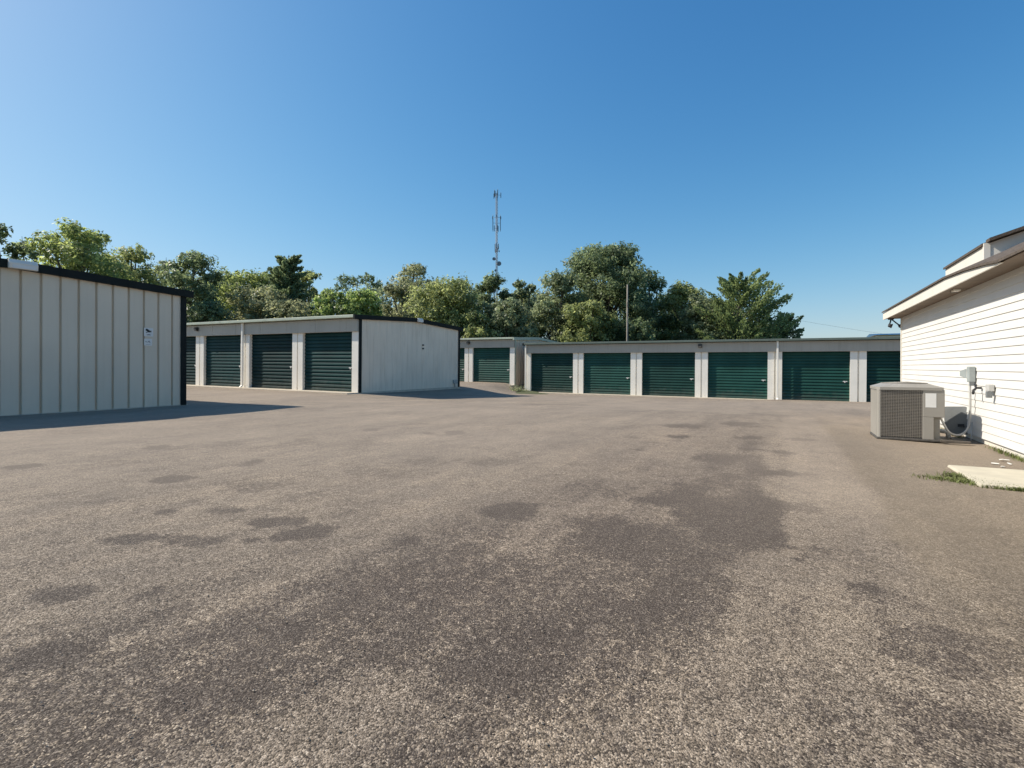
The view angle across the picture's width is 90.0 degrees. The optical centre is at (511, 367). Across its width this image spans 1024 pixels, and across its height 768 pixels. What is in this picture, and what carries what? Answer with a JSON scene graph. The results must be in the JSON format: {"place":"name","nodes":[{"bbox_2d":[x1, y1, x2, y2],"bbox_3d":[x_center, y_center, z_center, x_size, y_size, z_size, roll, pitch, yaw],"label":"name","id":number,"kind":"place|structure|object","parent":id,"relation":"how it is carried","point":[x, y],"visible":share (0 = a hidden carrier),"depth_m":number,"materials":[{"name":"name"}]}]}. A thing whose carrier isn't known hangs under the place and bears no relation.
{"place":"outdoors","nodes":[
{"label":"outdoors","id":0,"kind":"place"},
{"bbox_2d":[0,381,1023,767],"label":"asphalt lot","id":1,"kind":"structure","parent":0,"point":[102,495],"depth_m":2.33,"materials":[{"name":"grey asphalt"}]},
{"bbox_2d":[0,223,35,261],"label":"broadleaf tree","id":2,"kind":"object","parent":1,"relation":"on","point":[17,249],"visible":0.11,"depth_m":34.08,"materials":[{"name":"green plant"}]},
{"bbox_2d":[7,239,46,261],"bbox_3d":[-37.900,-4.436,39.831,4.138,11.617,3.251,0,0,-31],"label":"broadleaf tree","id":3,"kind":"object","parent":1,"relation":"on","point":[33,255],"visible":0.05,"depth_m":39.88,"materials":[{"name":"green plant"}]},
{"bbox_2d":[24,217,139,281],"bbox_3d":[-30.260,-4.423,36.103,6.425,11.587,6.741,0,0,-4],"label":"broadleaf tree","id":4,"kind":"object","parent":1,"relation":"on","point":[76,250],"visible":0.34,"depth_m":35.05,"materials":[{"name":"green plant"}]},
{"bbox_2d":[0,258,193,415],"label":"storage building","id":5,"kind":"structure","parent":1,"relation":"on","point":[71,340],"depth_m":11.70,"materials":[{"name":"metal"}]},
{"bbox_2d":[8,259,37,270],"bbox_3d":[-10.131,-2.121,10.616,0.101,0.190,0.460,0,0,28],"label":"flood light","id":6,"kind":"object","parent":5,"relation":"attached to","point":[22,265],"visible":1,"depth_m":10.58,"materials":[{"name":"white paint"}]},
{"bbox_2d":[144,339,151,345],"bbox_3d":[-9.117,-0.630,12.829,0.013,0.170,0.180,0,0,28],"label":"wall sign","id":7,"kind":"object","parent":5,"relation":"attached to","point":[147,342],"visible":1,"depth_m":12.83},
{"bbox_2d":[144,328,152,336],"bbox_3d":[-9.112,-0.880,12.838,0.011,0.210,0.210,0,0,28],"label":"wall sign","id":8,"kind":"object","parent":5,"relation":"attached to","point":[148,331],"visible":1,"depth_m":12.84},
{"bbox_2d":[102,242,171,285],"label":"broadleaf tree","id":9,"kind":"object","parent":1,"relation":"on","point":[137,255],"visible":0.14,"depth_m":41.83,"materials":[{"name":"green plant"}]},
{"bbox_2d":[143,260,186,287],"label":"broadleaf tree","id":10,"kind":"object","parent":1,"relation":"on","point":[162,262],"visible":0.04,"depth_m":47.55,"materials":[{"name":"green plant"}]},
{"bbox_2d":[157,249,227,321],"bbox_3d":[-24.064,-3.797,38.113,5.226,10.335,5.695,0,0,-20],"label":"broadleaf tree","id":11,"kind":"object","parent":1,"relation":"on","point":[195,263],"visible":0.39,"depth_m":37.49,"materials":[{"name":"green plant"}]},
{"bbox_2d":[187,297,228,322],"bbox_3d":[-21.885,-1.843,37.209,5.407,6.433,4.542,0,0,17],"label":"broadleaf tree","id":12,"kind":"object","parent":1,"relation":"on","point":[212,310],"visible":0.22,"depth_m":36.20,"materials":[{"name":"green plant"}]},
{"bbox_2d":[193,275,236,309],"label":"broadleaf tree","id":13,"kind":"object","parent":1,"relation":"on","point":[220,285],"depth_m":55.54,"materials":[{"name":"green plant"}]},
{"bbox_2d":[207,268,270,320],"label":"broadleaf tree","id":14,"kind":"object","parent":1,"relation":"on","point":[251,279],"visible":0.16,"depth_m":42.97,"materials":[{"name":"green plant"}]},
{"bbox_2d":[219,282,293,320],"bbox_3d":[-19.840,-2.586,39.814,7.314,7.910,6.584,0,0,-7],"label":"broadleaf tree","id":15,"kind":"object","parent":1,"relation":"on","point":[257,301],"visible":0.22,"depth_m":39.04,"materials":[{"name":"green plant"}]},
{"bbox_2d":[254,268,280,290],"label":"broadleaf tree","id":16,"kind":"object","parent":1,"relation":"on","point":[266,272],"visible":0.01,"depth_m":56.40,"materials":[{"name":"green plant"}]},
{"bbox_2d":[255,254,315,316],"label":"cedar tree","id":17,"kind":"object","parent":1,"relation":"on","point":[288,277],"visible":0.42,"depth_m":42.43,"materials":[{"name":"green plant"}]},
{"bbox_2d":[264,299,316,318],"bbox_3d":[-16.517,-1.882,38.418,5.280,6.502,6.174,0,0,25],"label":"broadleaf tree","id":18,"kind":"object","parent":1,"relation":"on","point":[291,309],"visible":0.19,"depth_m":37.34,"materials":[{"name":"green plant"}]},
{"bbox_2d":[298,270,322,309],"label":"broadleaf tree","id":19,"kind":"object","parent":1,"relation":"on","point":[311,275],"visible":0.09,"depth_m":45.73,"materials":[{"name":"green plant"}]},
{"bbox_2d":[186,314,462,393],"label":"storage building","id":20,"kind":"structure","parent":1,"relation":"on","point":[351,354],"depth_m":22.35,"materials":[{"name":"metal"}]},
{"bbox_2d":[186,337,195,384],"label":"roll up door","id":21,"kind":"structure","parent":20,"relation":"in","point":[191,341],"depth_m":25.38,"materials":[{"name":"green metal"}]},
{"bbox_2d":[206,335,240,386],"bbox_3d":[-13.574,-0.292,24.140,2.870,2.394,0.075,1,0,28],"label":"roll up door","id":22,"kind":"structure","parent":20,"relation":"in","point":[223,353],"depth_m":24.16,"materials":[{"name":"green metal"}]},
{"bbox_2d":[252,334,291,388],"bbox_3d":[-10.521,-0.254,22.510,2.870,2.394,0.075,1,0,28],"label":"roll up door","id":23,"kind":"structure","parent":20,"relation":"in","point":[271,353],"depth_m":22.53,"materials":[{"name":"green metal"}]},
{"bbox_2d":[305,332,351,391],"bbox_3d":[-7.469,-0.216,20.884,2.870,2.394,0.075,1,0,28],"label":"roll up door","id":24,"kind":"structure","parent":20,"relation":"in","point":[328,356],"depth_m":20.88,"materials":[{"name":"green metal"}]},
{"bbox_2d":[308,287,344,314],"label":"broadleaf tree","id":25,"kind":"object","parent":1,"relation":"on","point":[332,301],"visible":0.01,"depth_m":56.80,"materials":[{"name":"green plant"}]},
{"bbox_2d":[310,289,343,315],"bbox_3d":[-14.432,-2.466,39.894,4.273,7.672,3.589,0,0,16],"label":"broadleaf tree","id":26,"kind":"object","parent":1,"relation":"on","point":[322,302],"visible":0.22,"depth_m":39.63,"materials":[{"name":"green plant"}]},
{"bbox_2d":[334,287,382,315],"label":"broadleaf tree","id":27,"kind":"object","parent":1,"relation":"on","point":[359,302],"visible":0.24,"depth_m":40.18,"materials":[{"name":"green plant"}]},
{"bbox_2d":[379,280,416,317],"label":"broadleaf tree","id":28,"kind":"object","parent":1,"relation":"on","point":[391,289],"visible":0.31,"depth_m":46.70,"materials":[{"name":"green plant"}]},
{"bbox_2d":[400,271,484,337],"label":"broadleaf tree","id":29,"kind":"object","parent":1,"relation":"on","point":[439,303],"visible":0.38,"depth_m":40.51,"materials":[{"name":"green plant"}]},
{"bbox_2d":[447,309,505,337],"bbox_3d":[-2.620,-1.594,40.568,5.303,5.930,5.242,0,0,0],"label":"broadleaf tree","id":30,"kind":"object","parent":1,"relation":"on","point":[474,330],"visible":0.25,"depth_m":39.35,"materials":[{"name":"green plant"}]},
{"bbox_2d":[463,296,539,337],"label":"broadleaf tree","id":31,"kind":"object","parent":1,"relation":"on","point":[511,317],"visible":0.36,"depth_m":40.08,"materials":[{"name":"green plant"}]},
{"bbox_2d":[460,337,556,385],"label":"storage building","id":32,"kind":"structure","parent":1,"relation":"on","point":[499,360],"depth_m":33.44,"materials":[{"name":"metal"}]},
{"bbox_2d":[460,348,464,381],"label":"roll up door","id":33,"kind":"structure","parent":32,"relation":"in","point":[462,350],"depth_m":34.48,"materials":[{"name":"green metal"}]},
{"bbox_2d":[473,348,509,383],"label":"roll up door","id":34,"kind":"structure","parent":32,"relation":"in","point":[490,364],"depth_m":33.39,"materials":[{"name":"green metal"}]},
{"bbox_2d":[0,442,1023,767],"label":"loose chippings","id":35,"kind":"object","parent":1,"relation":"on","point":[478,642],"visible":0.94,"depth_m":2.05,"materials":[{"name":"grey gravel"}]},
{"bbox_2d":[506,384,525,391],"bbox_3d":[0.362,1.176,30.989,1.646,0.566,1.644,0,0,18],"label":"weed","id":36,"kind":"object","parent":1,"relation":"on","point":[517,388],"visible":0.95,"depth_m":30.85,"materials":[{"name":"green plant"}]},
{"bbox_2d":[522,337,899,401],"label":"storage building","id":37,"kind":"structure","parent":1,"relation":"on","point":[851,369],"depth_m":26.76,"materials":[{"name":"metal"}]},
{"bbox_2d":[531,353,572,392],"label":"roll up door","id":38,"kind":"structure","parent":37,"relation":"in","point":[551,372],"depth_m":31.27,"materials":[{"name":"green metal"}]},
{"bbox_2d":[584,353,630,394],"bbox_3d":[5.496,0.369,29.656,2.870,2.394,0.075,0,0,28],"label":"roll up door","id":39,"kind":"structure","parent":37,"relation":"in","point":[604,373],"depth_m":29.64,"materials":[{"name":"green metal"}]},
{"bbox_2d":[642,352,694,396],"bbox_3d":[8.553,0.394,28.024,2.870,2.394,0.075,0,0,28],"label":"roll up door","id":40,"kind":"structure","parent":37,"relation":"in","point":[663,374],"depth_m":28.01,"materials":[{"name":"green metal"}]},
{"bbox_2d":[708,352,767,398],"bbox_3d":[11.603,0.418,26.398,2.870,2.394,0.075,0,0,28],"label":"roll up door","id":41,"kind":"structure","parent":37,"relation":"in","point":[744,375],"depth_m":26.38,"materials":[{"name":"green metal"}]},
{"bbox_2d":[782,351,849,400],"bbox_3d":[14.654,0.442,24.771,2.870,2.394,0.075,0,0,28],"label":"roll up door","id":42,"kind":"structure","parent":37,"relation":"in","point":[816,376],"depth_m":24.75,"materials":[{"name":"green metal"}]},
{"bbox_2d":[866,351,899,401],"bbox_3d":[17.715,0.466,23.151,2.887,2.414,0.052,0,0,28],"label":"roll up door","id":43,"kind":"structure","parent":37,"relation":"in","point":[882,366],"depth_m":23.53,"materials":[{"name":"green metal"}]},
{"bbox_2d":[870,381,944,442],"bbox_3d":[5.561,0.601,7.246,0.755,0.798,0.670,0,0,28],"label":"air conditioner","id":44,"kind":"object","parent":1,"relation":"on","point":[909,411],"visible":1,"depth_m":6.99,"materials":[{"name":"metal"}]},
{"bbox_2d":[940,429,950,438],"bbox_3d":[6.164,0.948,7.284,0.123,0.140,0.062,0,0,34],"label":"pipe elbow","id":45,"kind":"object","parent":1,"relation":"on","point":[948,435],"visible":0.69,"depth_m":7.26,"materials":[{"name":"grey plastic"}]},
{"bbox_2d":[940,440,970,443],"bbox_3d":[5.785,0.973,6.683,0.300,0.030,0.060,0,0,37],"label":"timber offcut","id":46,"kind":"object","parent":1,"relation":"on","point":[954,441],"visible":1,"depth_m":6.66,"materials":[{"name":"wood"}]},
{"bbox_2d":[944,406,967,434],"bbox_3d":[6.364,0.762,7.339,0.085,0.410,0.278,0,0,-42],"label":"leaning panel","id":47,"kind":"object","parent":1,"relation":"on","point":[955,420],"visible":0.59,"depth_m":7.33,"materials":[{"name":"grey plastic"}]},
{"bbox_2d":[940,428,1023,461],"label":"wall foot weeds","id":48,"kind":"object","parent":1,"relation":"on","point":[1006,453],"depth_m":5.82,"materials":[{"name":"green plant"}]},
{"bbox_2d":[948,465,1023,490],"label":"concrete step","id":49,"kind":"object","parent":1,"relation":"on","point":[1004,477],"visible":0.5,"depth_m":4.57,"materials":[{"name":"beige concrete"}]},
{"bbox_2d":[0,0,1023,338],"label":"sky","id":50,"kind":"structure","parent":0,"point":[848,153],"materials":[{"name":"blue"}]},
{"bbox_2d":[516,390,544,393],"bbox_3d":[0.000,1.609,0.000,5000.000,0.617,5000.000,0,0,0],"label":"ground","id":51,"kind":"structure","parent":0,"point":[527,392],"depth_m":30.35,"materials":[{"name":"green plant"}]},
{"bbox_2d":[334,273,367,298],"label":"broadleaf tree","id":52,"kind":"object","parent":51,"relation":"on","point":[342,280],"visible":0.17,"depth_m":59.53,"materials":[{"name":"green plant"}]},
{"bbox_2d":[357,272,387,305],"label":"broadleaf tree","id":53,"kind":"object","parent":51,"relation":"on","point":[377,284],"visible":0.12,"depth_m":61.34,"materials":[{"name":"green plant"}]},
{"bbox_2d":[348,280,398,314],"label":"broadleaf tree","id":54,"kind":"object","parent":51,"relation":"on","point":[381,297],"visible":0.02,"depth_m":57.53,"materials":[{"name":"green plant"}]},
{"bbox_2d":[381,262,436,317],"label":"broadleaf tree","id":55,"kind":"object","parent":51,"relation":"on","point":[414,270],"visible":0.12,"depth_m":49.32,"materials":[{"name":"green plant"}]},
{"bbox_2d":[455,287,490,319],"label":"broadleaf tree","id":56,"kind":"object","parent":51,"relation":"on","point":[475,292],"visible":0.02,"depth_m":57.08,"materials":[{"name":"green plant"}]},
{"bbox_2d":[474,270,515,335],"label":"broadleaf tree","id":57,"kind":"object","parent":51,"relation":"on","point":[491,284],"visible":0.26,"depth_m":45.42,"materials":[{"name":"green plant"}]},
{"bbox_2d":[492,189,500,301],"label":"radio mast","id":58,"kind":"object","parent":51,"relation":"on","point":[498,263],"visible":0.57,"depth_m":149.64,"materials":[{"name":"metal"}]},
{"bbox_2d":[495,287,551,336],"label":"broadleaf tree","id":59,"kind":"object","parent":51,"relation":"on","point":[531,296],"visible":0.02,"depth_m":56.81,"materials":[{"name":"green plant"}]},
{"bbox_2d":[512,278,535,336],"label":"broadleaf tree","id":60,"kind":"object","parent":51,"relation":"on","point":[522,295],"visible":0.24,"depth_m":45.69,"materials":[{"name":"green plant"}]},
{"bbox_2d":[527,267,591,341],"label":"oak tree","id":61,"kind":"object","parent":51,"relation":"on","point":[560,284],"visible":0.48,"depth_m":43.12,"materials":[{"name":"green plant"}]},
{"bbox_2d":[556,299,619,341],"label":"broadleaf tree","id":62,"kind":"object","parent":51,"relation":"on","point":[595,316],"visible":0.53,"depth_m":40.50,"materials":[{"name":"green plant"}]},
{"bbox_2d":[553,240,670,341],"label":"oak tree","id":63,"kind":"object","parent":51,"relation":"on","point":[615,267],"visible":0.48,"depth_m":44.28,"materials":[{"name":"green plant"}]},
{"bbox_2d":[626,284,627,340],"bbox_3d":[8.667,-2.262,38.490,0.157,7.924,0.179,0,0,-22],"label":"utility pole","id":64,"kind":"object","parent":51,"relation":"on","point":[627,317],"visible":0.55,"depth_m":38.44,"materials":[{"name":"grey wood"}]},
{"bbox_2d":[610,315,657,340],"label":"broadleaf tree","id":65,"kind":"object","parent":51,"relation":"on","point":[642,331],"visible":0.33,"depth_m":40.34,"materials":[{"name":"green plant"}]},
{"bbox_2d":[640,270,681,340],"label":"broadleaf tree","id":66,"kind":"object","parent":51,"relation":"on","point":[656,282],"visible":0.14,"depth_m":47.72,"materials":[{"name":"green plant"}]},
{"bbox_2d":[657,286,700,332],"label":"broadleaf tree","id":67,"kind":"object","parent":51,"relation":"on","point":[672,310],"visible":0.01,"depth_m":55.66,"materials":[{"name":"green plant"}]},
{"bbox_2d":[652,279,707,340],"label":"broadleaf tree","id":68,"kind":"object","parent":51,"relation":"on","point":[680,292],"visible":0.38,"depth_m":45.51,"materials":[{"name":"green plant"}]},
{"bbox_2d":[671,293,725,339],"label":"broadleaf tree","id":69,"kind":"object","parent":51,"relation":"on","point":[701,301],"visible":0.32,"depth_m":42.68,"materials":[{"name":"green plant"}]},
{"bbox_2d":[679,268,800,339],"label":"cedar tree","id":70,"kind":"object","parent":51,"relation":"on","point":[741,326],"visible":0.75,"depth_m":40.62,"materials":[{"name":"green plant"}]},
{"bbox_2d":[771,313,804,338],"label":"cedar tree","id":71,"kind":"object","parent":51,"relation":"on","point":[793,333],"visible":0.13,"depth_m":42.63,"materials":[{"name":"green plant"}]},
{"bbox_2d":[882,226,1023,457],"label":"house","id":72,"kind":"structure","parent":51,"relation":"on","point":[947,336],"depth_m":6.89,"materials":[{"name":"white"}]},
{"bbox_2d":[888,318,899,327],"bbox_3d":[8.584,-0.981,11.450,0.328,0.234,0.170,0,0,15],"label":"motion light","id":73,"kind":"object","parent":72,"relation":"attached to","point":[890,325],"visible":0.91,"depth_m":11.45,"materials":[{"name":"metal"}]},
{"bbox_2d":[951,289,960,292],"bbox_3d":[6.246,-1.079,7.206,0.080,0.035,0.155,0,0,28],"label":"soffit light","id":74,"kind":"object","parent":72,"relation":"attached to","point":[955,290],"visible":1,"depth_m":7.18,"materials":[{"name":"white paint"}]},
{"bbox_2d":[960,367,975,385],"bbox_3d":[6.233,0.120,6.983,0.101,0.260,0.180,0,0,1],"label":"disconnect box","id":75,"kind":"object","parent":72,"relation":"attached to","point":[969,373],"visible":1,"depth_m":6.92,"materials":[{"name":"grey plastic"}]},
{"bbox_2d":[940,382,972,440],"bbox_3d":[6.023,0.596,6.931,0.477,0.792,0.062,0,0,-3],"label":"conduit","id":76,"kind":"object","parent":75,"relation":"attached to","point":[969,420],"visible":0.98,"depth_m":6.94,"materials":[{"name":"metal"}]},
{"bbox_2d":[972,384,981,393],"bbox_3d":[6.074,0.288,6.713,0.126,0.135,0.073,0,0,0],"label":"tap","id":77,"kind":"object","parent":72,"relation":"attached to","point":[974,389],"visible":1,"depth_m":6.69,"materials":[{"name":"metal"}]},
{"bbox_2d":[985,384,994,397],"bbox_3d":[5.899,0.292,6.331,0.075,0.165,0.110,0,0,28],"label":"outlet box","id":78,"kind":"object","parent":72,"relation":"attached to","point":[989,388],"visible":1,"depth_m":6.29,"materials":[{"name":"grey plastic"}]},
{"bbox_2d":[867,333,899,336],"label":"blue roofed shed","id":79,"kind":"structure","parent":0,"point":[885,335],"depth_m":63.90,"materials":[{"name":"paint"}]},
{"bbox_2d":[911,470,1023,491],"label":"grass","id":80,"kind":"structure","parent":0,"point":[959,477],"depth_m":4.45,"materials":[{"name":"green plant"}]}
]}

